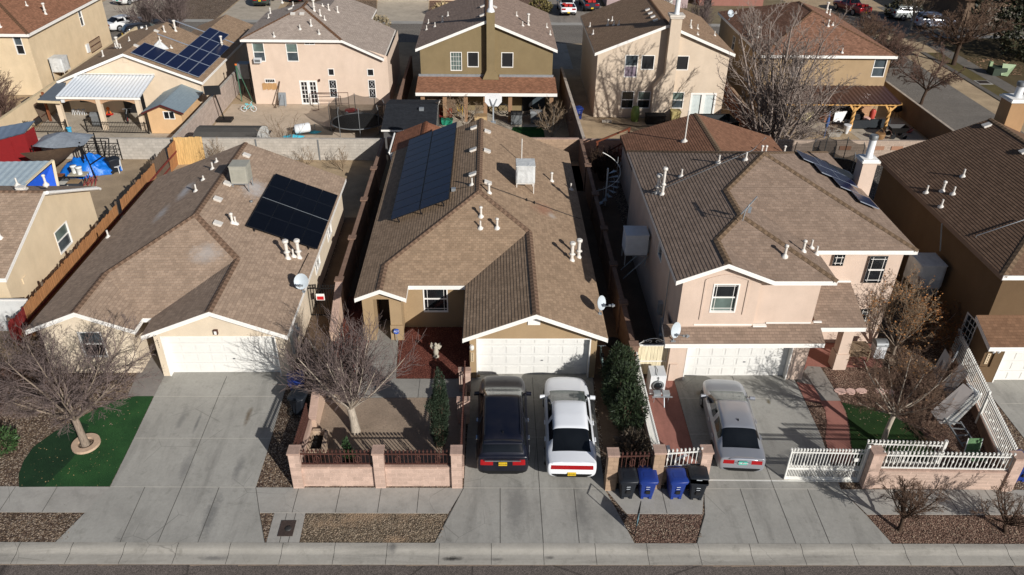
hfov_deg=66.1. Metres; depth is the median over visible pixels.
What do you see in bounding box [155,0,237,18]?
yard
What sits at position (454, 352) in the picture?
lava rock bed
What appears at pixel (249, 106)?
child bicycle
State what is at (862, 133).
patio slab
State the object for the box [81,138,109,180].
pole tripod
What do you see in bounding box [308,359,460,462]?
front yard dirt
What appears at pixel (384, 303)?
front door
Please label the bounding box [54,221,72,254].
window
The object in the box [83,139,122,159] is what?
metal rack
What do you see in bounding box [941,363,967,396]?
leaning board
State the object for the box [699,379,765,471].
parked sedan
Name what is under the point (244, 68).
side cooler
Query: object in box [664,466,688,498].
wheeled bin
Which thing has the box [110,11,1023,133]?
back street
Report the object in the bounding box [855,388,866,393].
stepping stone
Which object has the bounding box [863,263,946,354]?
leafy bare tree
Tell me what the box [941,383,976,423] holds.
metal strip
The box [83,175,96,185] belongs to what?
red chair
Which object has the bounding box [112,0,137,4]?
parked sedan
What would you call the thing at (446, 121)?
plastic tub
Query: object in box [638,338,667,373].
side gate
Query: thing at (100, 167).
tarpaulin heap
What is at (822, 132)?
bare tree
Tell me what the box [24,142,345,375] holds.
single storey house
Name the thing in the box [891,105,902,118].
kettle grill
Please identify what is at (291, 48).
window
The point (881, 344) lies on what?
gas grill
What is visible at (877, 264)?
window
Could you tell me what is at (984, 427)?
side fence
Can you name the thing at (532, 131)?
lawn
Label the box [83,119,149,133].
iron fence
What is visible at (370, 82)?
window
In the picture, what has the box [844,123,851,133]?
flower pot
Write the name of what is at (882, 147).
boundary wall
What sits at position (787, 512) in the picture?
driveway
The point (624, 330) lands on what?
boundary wall
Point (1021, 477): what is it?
wheeled bin
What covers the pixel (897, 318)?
gravel yard
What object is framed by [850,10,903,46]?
bare tree
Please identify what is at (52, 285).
wooden fence
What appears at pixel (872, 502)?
sidewalk
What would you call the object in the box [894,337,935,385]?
bare shrub
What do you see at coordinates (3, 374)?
bare shrub
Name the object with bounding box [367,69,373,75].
window
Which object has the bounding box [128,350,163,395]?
path
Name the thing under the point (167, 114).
window
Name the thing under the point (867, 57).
two storey house
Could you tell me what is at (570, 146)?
boundary wall
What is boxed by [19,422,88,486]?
lawn
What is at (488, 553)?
kerb
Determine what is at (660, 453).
front wall
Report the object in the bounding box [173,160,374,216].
back yard
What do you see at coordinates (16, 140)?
red shed
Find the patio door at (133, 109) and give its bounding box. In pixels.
[80,94,146,112]
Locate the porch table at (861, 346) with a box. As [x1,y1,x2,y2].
[848,341,871,361]
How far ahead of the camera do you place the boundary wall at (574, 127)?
63.96 m
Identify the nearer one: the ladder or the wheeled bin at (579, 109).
the ladder
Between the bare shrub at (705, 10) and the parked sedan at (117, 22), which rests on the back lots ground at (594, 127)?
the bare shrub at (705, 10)
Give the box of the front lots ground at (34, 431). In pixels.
[0,161,1023,543]
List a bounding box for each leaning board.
[930,384,973,423]
[933,349,951,381]
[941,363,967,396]
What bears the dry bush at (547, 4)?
on the yard at (432, 3)
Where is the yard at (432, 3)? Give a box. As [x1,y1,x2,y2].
[429,0,545,9]
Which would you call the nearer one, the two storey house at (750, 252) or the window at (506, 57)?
the two storey house at (750, 252)
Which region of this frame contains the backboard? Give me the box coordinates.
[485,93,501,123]
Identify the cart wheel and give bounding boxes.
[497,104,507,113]
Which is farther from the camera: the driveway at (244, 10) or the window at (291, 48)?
the driveway at (244, 10)
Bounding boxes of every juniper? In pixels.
[341,436,355,462]
[424,367,450,447]
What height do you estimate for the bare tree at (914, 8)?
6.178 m
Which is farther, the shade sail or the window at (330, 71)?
the window at (330, 71)
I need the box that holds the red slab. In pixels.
[644,378,696,465]
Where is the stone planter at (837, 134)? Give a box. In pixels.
[826,124,842,136]
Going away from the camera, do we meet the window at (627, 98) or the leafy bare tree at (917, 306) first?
the leafy bare tree at (917, 306)
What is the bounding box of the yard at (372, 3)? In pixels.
[286,0,376,15]
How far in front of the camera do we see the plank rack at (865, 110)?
67.76 m
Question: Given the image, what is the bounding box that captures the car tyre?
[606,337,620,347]
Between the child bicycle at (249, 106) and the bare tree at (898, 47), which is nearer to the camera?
the child bicycle at (249, 106)
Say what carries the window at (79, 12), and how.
in the two storey house at (44, 43)
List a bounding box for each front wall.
[286,445,462,487]
[604,444,713,490]
[859,445,1023,490]
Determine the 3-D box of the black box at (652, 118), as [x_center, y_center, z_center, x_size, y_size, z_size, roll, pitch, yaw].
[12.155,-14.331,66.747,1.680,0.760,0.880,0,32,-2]
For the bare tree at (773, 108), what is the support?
on the back lots ground at (594, 127)
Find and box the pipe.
[951,343,962,362]
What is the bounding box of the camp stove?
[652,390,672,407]
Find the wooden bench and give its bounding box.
[439,108,451,118]
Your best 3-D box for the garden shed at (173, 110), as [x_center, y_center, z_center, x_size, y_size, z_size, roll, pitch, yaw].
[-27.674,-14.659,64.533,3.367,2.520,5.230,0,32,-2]
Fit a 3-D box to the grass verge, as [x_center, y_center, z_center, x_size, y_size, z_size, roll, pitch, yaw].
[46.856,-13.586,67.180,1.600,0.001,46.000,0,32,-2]
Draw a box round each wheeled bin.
[103,155,120,173]
[286,370,304,390]
[287,387,309,415]
[575,106,583,118]
[616,465,638,498]
[636,465,658,498]
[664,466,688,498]
[686,463,709,499]
[1009,449,1023,481]
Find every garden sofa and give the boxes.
[844,119,871,127]
[867,119,890,127]
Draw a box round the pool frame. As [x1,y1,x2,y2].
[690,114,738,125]
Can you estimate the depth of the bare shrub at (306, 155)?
52.52 m
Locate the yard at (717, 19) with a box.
[600,0,786,23]
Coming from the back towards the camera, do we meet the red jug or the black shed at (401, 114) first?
the red jug
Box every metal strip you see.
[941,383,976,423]
[944,385,977,423]
[946,388,978,424]
[949,390,980,424]
[952,392,981,424]
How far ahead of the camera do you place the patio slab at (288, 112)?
66.67 m
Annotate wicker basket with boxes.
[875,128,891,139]
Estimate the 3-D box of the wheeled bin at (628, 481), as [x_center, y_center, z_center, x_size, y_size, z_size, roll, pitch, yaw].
[4.212,7.191,28.931,0.710,1.015,0.872,-1,32,-2]
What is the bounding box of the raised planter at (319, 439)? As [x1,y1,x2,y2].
[306,428,329,459]
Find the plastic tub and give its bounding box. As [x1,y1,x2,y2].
[441,118,452,124]
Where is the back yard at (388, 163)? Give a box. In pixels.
[379,160,582,190]
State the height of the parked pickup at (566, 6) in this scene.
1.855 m
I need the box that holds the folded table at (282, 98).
[278,92,286,105]
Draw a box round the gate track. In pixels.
[708,480,856,481]
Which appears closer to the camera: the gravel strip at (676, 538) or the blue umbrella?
the gravel strip at (676, 538)
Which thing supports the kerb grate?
on the grass verge
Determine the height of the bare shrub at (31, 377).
1.364 m
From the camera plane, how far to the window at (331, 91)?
68.95 m
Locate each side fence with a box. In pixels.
[293,371,325,462]
[456,360,470,477]
[636,352,659,464]
[948,329,1017,467]
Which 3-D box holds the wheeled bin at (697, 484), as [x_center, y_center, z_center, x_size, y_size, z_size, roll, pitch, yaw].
[6.802,7.155,28.975,0.710,1.101,0.961,3,32,3]
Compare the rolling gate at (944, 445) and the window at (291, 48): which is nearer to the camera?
the rolling gate at (944, 445)
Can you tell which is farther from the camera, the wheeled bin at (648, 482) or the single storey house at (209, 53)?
the single storey house at (209, 53)
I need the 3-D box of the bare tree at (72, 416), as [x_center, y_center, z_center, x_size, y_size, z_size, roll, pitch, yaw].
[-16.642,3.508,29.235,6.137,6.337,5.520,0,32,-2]
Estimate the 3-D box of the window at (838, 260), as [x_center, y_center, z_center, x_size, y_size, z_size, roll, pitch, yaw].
[14.289,-1.186,34.388,0.491,0.574,0.034,0,32,-2]
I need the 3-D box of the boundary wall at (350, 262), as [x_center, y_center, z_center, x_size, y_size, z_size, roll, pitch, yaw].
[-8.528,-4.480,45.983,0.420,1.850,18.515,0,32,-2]
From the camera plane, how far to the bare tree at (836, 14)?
89.44 m
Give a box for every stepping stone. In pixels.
[834,388,845,394]
[845,388,854,394]
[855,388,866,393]
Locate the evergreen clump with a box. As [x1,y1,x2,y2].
[0,425,19,457]
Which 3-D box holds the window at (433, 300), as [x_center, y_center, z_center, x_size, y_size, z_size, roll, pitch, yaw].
[-3.571,0.539,36.786,1.150,1.420,0.112,0,32,-2]
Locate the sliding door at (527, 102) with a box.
[522,97,544,110]
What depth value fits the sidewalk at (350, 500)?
28.73 m
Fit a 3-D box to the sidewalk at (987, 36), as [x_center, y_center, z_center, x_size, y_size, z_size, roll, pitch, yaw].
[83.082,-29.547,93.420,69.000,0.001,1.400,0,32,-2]
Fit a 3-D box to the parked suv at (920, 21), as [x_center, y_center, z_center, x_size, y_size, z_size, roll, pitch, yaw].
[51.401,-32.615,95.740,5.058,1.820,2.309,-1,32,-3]
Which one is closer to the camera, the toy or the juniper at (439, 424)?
the juniper at (439, 424)
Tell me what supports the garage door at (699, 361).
in the two storey house at (750, 252)
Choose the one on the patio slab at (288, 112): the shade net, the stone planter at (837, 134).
the shade net
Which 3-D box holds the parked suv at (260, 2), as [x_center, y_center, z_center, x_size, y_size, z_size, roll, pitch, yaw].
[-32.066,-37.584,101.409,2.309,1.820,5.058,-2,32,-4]
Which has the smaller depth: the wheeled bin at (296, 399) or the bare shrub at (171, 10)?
the wheeled bin at (296, 399)
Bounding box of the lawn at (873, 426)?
[843,403,934,466]
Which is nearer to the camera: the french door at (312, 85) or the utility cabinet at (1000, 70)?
the french door at (312, 85)
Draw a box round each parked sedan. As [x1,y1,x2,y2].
[107,14,142,31]
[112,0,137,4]
[540,377,596,476]
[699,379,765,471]
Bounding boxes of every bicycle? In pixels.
[241,101,256,111]
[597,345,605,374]
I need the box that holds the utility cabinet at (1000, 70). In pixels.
[986,61,1015,75]
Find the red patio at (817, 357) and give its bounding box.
[804,343,883,369]
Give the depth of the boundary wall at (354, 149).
53.64 m
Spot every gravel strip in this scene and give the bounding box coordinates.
[300,513,446,542]
[627,514,702,542]
[867,515,1023,543]
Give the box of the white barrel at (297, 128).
[293,122,310,133]
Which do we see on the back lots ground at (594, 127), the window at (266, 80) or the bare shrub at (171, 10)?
the bare shrub at (171, 10)
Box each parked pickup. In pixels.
[556,0,576,14]
[578,0,599,10]
[833,0,871,15]
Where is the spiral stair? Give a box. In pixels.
[597,152,620,205]
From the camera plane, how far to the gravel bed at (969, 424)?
33.40 m
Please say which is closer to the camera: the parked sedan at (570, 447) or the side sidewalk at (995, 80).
the parked sedan at (570, 447)
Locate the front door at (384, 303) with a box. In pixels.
[379,299,389,319]
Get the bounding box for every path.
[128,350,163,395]
[358,320,461,397]
[796,366,840,400]
[797,382,853,462]
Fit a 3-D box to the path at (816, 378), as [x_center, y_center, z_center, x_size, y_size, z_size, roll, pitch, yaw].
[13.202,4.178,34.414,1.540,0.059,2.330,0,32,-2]
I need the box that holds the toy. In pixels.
[106,107,113,114]
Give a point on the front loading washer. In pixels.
(656, 377)
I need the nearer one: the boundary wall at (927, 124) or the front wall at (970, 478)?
the front wall at (970, 478)
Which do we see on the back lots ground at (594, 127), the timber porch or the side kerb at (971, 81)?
the side kerb at (971, 81)
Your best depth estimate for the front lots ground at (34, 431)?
31.26 m
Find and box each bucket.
[69,164,76,173]
[75,166,82,174]
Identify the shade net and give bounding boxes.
[289,124,335,134]
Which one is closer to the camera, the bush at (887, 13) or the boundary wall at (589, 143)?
the boundary wall at (589, 143)
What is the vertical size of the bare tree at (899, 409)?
4.715 m
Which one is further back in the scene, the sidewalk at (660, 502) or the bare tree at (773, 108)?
the bare tree at (773, 108)
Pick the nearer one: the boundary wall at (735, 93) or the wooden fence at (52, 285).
the wooden fence at (52, 285)
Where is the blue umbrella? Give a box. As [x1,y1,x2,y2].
[823,111,830,137]
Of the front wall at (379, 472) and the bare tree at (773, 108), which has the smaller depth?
the front wall at (379, 472)
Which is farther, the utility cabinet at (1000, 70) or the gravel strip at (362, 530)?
the utility cabinet at (1000, 70)
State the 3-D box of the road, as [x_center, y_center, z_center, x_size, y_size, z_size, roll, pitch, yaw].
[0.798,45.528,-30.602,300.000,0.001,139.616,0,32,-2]
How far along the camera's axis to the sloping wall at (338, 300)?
37.15 m
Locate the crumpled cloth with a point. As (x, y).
(299, 136)
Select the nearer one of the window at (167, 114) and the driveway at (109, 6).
the window at (167, 114)
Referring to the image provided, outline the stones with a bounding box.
[0,369,1021,541]
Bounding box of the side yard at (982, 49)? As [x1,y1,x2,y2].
[925,36,1023,86]
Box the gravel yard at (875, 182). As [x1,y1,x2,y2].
[868,165,882,200]
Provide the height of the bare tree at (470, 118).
4.069 m
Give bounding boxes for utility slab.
[266,513,304,542]
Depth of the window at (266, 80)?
68.46 m
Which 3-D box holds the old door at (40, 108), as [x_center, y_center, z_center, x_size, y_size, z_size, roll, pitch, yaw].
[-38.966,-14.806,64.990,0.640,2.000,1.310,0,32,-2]
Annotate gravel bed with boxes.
[805,401,826,442]
[822,367,991,467]
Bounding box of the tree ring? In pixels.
[71,433,100,454]
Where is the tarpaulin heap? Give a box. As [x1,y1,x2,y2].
[60,152,122,178]
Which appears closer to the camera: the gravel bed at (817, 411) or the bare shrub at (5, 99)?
the gravel bed at (817, 411)
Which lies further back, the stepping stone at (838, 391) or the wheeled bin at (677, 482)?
the stepping stone at (838, 391)
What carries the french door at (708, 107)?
in the two storey house at (656, 56)
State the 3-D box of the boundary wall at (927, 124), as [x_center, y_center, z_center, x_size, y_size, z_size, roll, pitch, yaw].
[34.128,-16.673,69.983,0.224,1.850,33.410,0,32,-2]
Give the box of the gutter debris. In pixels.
[0,564,1023,566]
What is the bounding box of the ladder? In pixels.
[944,418,971,446]
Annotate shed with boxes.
[0,121,41,161]
[0,160,58,185]
[140,84,203,132]
[193,125,269,136]
[381,99,439,153]
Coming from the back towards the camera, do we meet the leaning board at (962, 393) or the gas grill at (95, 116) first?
the gas grill at (95, 116)
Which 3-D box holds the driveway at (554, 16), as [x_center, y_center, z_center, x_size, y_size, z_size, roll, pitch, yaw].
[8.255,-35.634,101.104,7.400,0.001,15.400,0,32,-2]
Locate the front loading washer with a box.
[646,366,666,393]
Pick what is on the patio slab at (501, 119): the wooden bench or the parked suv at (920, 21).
the wooden bench
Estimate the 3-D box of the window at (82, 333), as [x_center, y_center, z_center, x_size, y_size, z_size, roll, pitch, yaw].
[-17.835,2.412,33.508,1.000,1.350,0.102,0,32,-2]
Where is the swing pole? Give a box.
[234,63,252,101]
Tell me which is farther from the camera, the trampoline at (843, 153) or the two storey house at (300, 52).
the two storey house at (300, 52)
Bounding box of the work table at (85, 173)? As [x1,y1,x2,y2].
[67,171,90,184]
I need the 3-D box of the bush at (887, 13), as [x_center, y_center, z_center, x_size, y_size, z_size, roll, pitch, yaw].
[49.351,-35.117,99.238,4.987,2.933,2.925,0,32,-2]
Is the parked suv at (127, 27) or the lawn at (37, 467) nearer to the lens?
the lawn at (37, 467)
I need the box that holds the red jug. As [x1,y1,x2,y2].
[869,106,876,118]
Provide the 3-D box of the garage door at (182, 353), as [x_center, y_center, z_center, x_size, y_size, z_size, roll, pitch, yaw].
[-12.411,2.866,33.793,4.800,2.130,0.345,0,32,-2]
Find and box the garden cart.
[886,124,913,138]
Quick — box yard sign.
[634,501,640,535]
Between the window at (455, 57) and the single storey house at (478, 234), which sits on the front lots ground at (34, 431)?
the single storey house at (478, 234)
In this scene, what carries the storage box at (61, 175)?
on the back yard at (115, 186)
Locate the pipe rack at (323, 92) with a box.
[311,92,347,110]
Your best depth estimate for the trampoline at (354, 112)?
62.98 m
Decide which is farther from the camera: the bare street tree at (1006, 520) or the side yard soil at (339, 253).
the side yard soil at (339, 253)
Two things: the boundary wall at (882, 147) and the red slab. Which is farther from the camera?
the boundary wall at (882, 147)
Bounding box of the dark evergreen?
[970,0,1023,59]
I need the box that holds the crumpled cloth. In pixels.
[283,134,303,137]
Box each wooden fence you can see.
[7,137,177,350]
[173,136,204,164]
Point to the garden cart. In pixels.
(899, 129)
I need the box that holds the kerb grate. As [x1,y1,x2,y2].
[973,80,991,83]
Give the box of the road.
[0,560,1023,574]
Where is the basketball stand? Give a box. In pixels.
[203,85,233,122]
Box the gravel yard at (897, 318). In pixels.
[878,284,933,335]
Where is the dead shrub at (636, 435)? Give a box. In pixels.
[613,425,651,466]
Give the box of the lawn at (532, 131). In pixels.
[512,127,544,136]
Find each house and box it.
[0,0,111,94]
[0,174,100,302]
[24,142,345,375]
[56,15,252,112]
[240,0,400,104]
[354,118,614,377]
[415,0,557,121]
[580,0,735,120]
[603,0,687,7]
[620,111,918,380]
[696,0,763,5]
[718,1,897,116]
[873,80,1023,382]
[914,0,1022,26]
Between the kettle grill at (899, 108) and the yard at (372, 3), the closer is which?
the kettle grill at (899, 108)
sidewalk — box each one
[0,486,108,512]
[107,18,719,26]
[256,487,462,513]
[607,489,703,513]
[841,489,1023,514]
[926,35,1023,38]
[926,43,1023,94]
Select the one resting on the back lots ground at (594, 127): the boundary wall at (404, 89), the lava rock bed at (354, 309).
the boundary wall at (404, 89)
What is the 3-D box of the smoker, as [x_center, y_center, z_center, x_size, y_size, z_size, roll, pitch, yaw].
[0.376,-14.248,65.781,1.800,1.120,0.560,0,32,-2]
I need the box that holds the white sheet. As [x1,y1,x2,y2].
[832,110,846,123]
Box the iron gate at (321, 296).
[307,285,333,315]
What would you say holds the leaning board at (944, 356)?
attached to the side fence at (984, 427)
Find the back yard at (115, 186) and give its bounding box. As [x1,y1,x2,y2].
[0,159,169,363]
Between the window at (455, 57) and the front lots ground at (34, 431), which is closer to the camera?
the front lots ground at (34, 431)
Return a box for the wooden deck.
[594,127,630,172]
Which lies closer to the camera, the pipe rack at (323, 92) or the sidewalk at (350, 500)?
the sidewalk at (350, 500)
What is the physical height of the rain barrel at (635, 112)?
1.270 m
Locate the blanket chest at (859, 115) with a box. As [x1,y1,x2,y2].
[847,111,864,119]
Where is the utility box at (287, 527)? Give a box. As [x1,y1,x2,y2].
[277,520,295,535]
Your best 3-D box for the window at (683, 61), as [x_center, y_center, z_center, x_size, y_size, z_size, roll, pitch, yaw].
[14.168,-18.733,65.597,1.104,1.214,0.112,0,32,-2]
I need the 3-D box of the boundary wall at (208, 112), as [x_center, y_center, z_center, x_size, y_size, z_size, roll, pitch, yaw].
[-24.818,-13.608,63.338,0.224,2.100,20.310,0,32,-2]
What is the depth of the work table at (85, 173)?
50.08 m
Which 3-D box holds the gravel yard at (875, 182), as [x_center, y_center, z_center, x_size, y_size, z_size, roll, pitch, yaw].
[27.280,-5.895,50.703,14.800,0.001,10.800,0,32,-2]
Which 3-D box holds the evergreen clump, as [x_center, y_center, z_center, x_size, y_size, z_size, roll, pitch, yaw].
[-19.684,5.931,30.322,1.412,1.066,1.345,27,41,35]
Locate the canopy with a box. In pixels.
[31,132,99,173]
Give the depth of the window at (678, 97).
67.36 m
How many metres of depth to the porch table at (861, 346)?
35.62 m
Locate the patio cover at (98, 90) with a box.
[37,73,154,129]
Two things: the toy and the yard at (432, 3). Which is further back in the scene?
the yard at (432, 3)
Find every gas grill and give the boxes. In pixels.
[85,112,110,125]
[525,109,546,122]
[871,338,888,358]
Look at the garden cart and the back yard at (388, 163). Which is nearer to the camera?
the back yard at (388, 163)
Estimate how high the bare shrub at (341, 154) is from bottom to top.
1.861 m
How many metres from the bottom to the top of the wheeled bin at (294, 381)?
1.015 m
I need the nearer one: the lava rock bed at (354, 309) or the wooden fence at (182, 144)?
the lava rock bed at (354, 309)
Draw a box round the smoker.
[506,110,526,124]
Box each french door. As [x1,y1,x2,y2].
[299,80,310,103]
[308,81,318,103]
[689,93,703,114]
[701,93,716,113]
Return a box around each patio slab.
[35,112,174,137]
[215,104,385,137]
[439,110,539,129]
[766,117,924,139]
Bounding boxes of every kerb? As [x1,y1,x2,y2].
[0,542,1023,565]
[921,52,1000,99]
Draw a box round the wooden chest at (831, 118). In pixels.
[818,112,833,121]
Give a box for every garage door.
[160,336,281,375]
[476,338,590,377]
[682,348,793,379]
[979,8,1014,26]
[992,351,1023,381]
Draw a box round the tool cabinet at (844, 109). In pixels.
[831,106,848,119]
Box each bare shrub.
[0,69,24,116]
[0,329,42,357]
[0,350,27,387]
[7,351,47,389]
[34,366,71,393]
[114,0,165,23]
[133,0,193,26]
[203,138,224,154]
[291,145,315,164]
[329,147,347,171]
[587,145,621,181]
[681,0,717,25]
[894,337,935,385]
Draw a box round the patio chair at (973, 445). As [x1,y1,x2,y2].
[958,438,985,462]
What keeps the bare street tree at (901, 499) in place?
on the gravel strip at (987, 535)
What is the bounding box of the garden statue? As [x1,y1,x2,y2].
[430,342,441,357]
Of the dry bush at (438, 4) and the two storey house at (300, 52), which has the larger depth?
the dry bush at (438, 4)
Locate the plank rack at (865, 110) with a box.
[857,106,871,115]
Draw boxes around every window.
[12,37,25,54]
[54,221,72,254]
[77,10,84,25]
[77,332,108,357]
[162,111,174,118]
[252,43,265,61]
[265,79,274,82]
[285,43,298,61]
[315,254,320,274]
[327,225,331,241]
[328,69,334,75]
[328,80,337,97]
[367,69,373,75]
[368,80,375,96]
[423,290,447,311]
[450,52,461,70]
[467,52,478,66]
[501,52,512,67]
[620,91,634,108]
[624,55,638,76]
[637,91,650,108]
[640,55,654,69]
[657,242,662,262]
[671,92,684,108]
[676,56,689,69]
[709,284,740,312]
[731,35,735,50]
[832,255,845,265]
[861,309,869,323]
[863,256,888,282]
[871,59,887,76]
[959,312,976,346]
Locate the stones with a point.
(443, 518)
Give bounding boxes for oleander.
[598,341,648,433]
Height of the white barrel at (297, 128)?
0.838 m
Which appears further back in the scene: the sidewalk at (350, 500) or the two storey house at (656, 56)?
the two storey house at (656, 56)
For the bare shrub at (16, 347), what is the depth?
34.87 m
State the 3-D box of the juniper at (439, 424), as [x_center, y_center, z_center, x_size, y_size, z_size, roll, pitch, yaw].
[-2.785,4.609,30.027,0.882,3.946,0.990,23,38,30]
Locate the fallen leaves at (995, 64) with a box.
[967,58,1022,74]
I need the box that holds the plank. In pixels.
[274,81,279,107]
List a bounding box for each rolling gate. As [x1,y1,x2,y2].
[784,445,870,481]
[857,439,948,471]
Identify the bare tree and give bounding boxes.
[0,313,163,446]
[260,112,304,137]
[264,303,426,434]
[438,94,486,124]
[530,94,571,136]
[711,0,862,142]
[782,122,843,139]
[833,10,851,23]
[839,344,980,455]
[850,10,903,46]
[856,6,894,36]
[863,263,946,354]
[868,21,917,75]
[890,39,966,104]
[897,0,939,29]
[909,0,1023,64]
[909,295,965,351]
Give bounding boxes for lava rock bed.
[334,296,368,366]
[396,327,469,378]
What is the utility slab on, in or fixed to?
on the front lots ground at (34, 431)
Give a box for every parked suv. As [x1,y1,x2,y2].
[120,20,154,35]
[252,0,273,5]
[474,376,530,473]
[888,4,921,20]
[911,10,955,27]
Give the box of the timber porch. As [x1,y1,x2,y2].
[763,85,901,130]
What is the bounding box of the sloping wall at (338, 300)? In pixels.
[329,282,345,340]
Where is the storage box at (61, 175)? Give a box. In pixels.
[54,173,65,178]
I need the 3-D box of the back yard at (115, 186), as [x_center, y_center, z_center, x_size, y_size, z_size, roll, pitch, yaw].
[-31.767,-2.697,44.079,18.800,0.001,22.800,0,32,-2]
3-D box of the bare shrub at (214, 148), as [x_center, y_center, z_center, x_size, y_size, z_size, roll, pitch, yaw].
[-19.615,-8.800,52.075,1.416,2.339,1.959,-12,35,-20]
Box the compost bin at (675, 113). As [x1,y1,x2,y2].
[670,108,681,120]
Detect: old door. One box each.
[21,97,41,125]
[33,103,48,121]
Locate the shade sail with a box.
[20,142,84,167]
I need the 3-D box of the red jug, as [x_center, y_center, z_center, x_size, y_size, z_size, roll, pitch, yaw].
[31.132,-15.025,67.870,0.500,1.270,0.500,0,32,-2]
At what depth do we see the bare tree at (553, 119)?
61.03 m
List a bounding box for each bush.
[373,14,391,26]
[431,0,447,8]
[528,0,552,12]
[884,0,922,18]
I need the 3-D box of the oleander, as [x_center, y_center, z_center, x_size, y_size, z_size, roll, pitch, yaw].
[4.524,4.053,32.333,1.952,2.604,4.200,0,32,-2]
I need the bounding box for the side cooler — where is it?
[236,61,254,95]
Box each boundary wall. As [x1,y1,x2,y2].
[0,27,137,129]
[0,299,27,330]
[37,137,181,158]
[171,70,240,157]
[184,137,381,159]
[334,138,386,308]
[387,137,578,160]
[397,56,412,98]
[559,67,584,155]
[578,139,639,359]
[583,138,774,160]
[723,80,775,141]
[777,139,925,164]
[884,79,954,139]
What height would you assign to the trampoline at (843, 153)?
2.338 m
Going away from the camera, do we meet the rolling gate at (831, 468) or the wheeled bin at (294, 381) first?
the rolling gate at (831, 468)
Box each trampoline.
[328,94,384,137]
[812,136,866,174]
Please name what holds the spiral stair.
on the side yard soil at (640, 320)
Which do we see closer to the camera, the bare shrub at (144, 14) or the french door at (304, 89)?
the french door at (304, 89)
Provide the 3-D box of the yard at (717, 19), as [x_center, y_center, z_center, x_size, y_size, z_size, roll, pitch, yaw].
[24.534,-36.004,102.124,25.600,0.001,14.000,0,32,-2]
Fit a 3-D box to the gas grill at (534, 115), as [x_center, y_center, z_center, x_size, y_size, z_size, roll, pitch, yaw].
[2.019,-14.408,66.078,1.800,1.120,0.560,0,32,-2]
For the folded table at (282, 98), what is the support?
on the patio slab at (288, 112)
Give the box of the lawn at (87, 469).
[44,396,152,486]
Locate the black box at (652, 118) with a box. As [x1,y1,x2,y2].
[645,112,666,124]
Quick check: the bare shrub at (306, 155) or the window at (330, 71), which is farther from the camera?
the window at (330, 71)
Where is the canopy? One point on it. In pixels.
(61, 139)
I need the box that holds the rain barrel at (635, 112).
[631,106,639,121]
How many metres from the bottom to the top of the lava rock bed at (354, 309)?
0.001 m
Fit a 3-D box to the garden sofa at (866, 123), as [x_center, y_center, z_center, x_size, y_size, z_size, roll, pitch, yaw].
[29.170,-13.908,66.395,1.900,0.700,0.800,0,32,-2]
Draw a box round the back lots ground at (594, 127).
[1,0,1023,159]
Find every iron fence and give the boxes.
[22,119,67,131]
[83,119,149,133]
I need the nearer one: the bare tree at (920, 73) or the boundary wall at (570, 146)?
the boundary wall at (570, 146)
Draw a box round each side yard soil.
[11,333,49,363]
[296,186,382,369]
[572,166,649,467]
[591,166,657,376]
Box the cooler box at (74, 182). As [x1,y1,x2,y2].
[67,179,82,185]
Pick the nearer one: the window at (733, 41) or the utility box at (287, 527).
the utility box at (287, 527)
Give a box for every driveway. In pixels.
[56,372,286,542]
[102,0,168,17]
[220,0,282,19]
[377,0,428,20]
[435,374,633,542]
[548,0,601,22]
[552,43,572,68]
[675,375,891,543]
[986,380,1023,436]
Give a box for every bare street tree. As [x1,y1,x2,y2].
[878,474,952,531]
[969,475,1023,533]
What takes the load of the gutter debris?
on the road
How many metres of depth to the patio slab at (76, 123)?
64.31 m
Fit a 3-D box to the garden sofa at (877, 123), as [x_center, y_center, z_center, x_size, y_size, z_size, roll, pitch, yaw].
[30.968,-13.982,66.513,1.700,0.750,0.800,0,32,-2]
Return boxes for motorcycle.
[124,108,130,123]
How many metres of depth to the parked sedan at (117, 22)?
88.94 m
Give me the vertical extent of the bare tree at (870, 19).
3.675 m
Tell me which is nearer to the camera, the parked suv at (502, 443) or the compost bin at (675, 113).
the parked suv at (502, 443)
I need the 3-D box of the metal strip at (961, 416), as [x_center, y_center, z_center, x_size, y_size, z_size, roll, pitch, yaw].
[18.712,4.961,32.314,2.220,0.572,0.136,-22,39,-32]

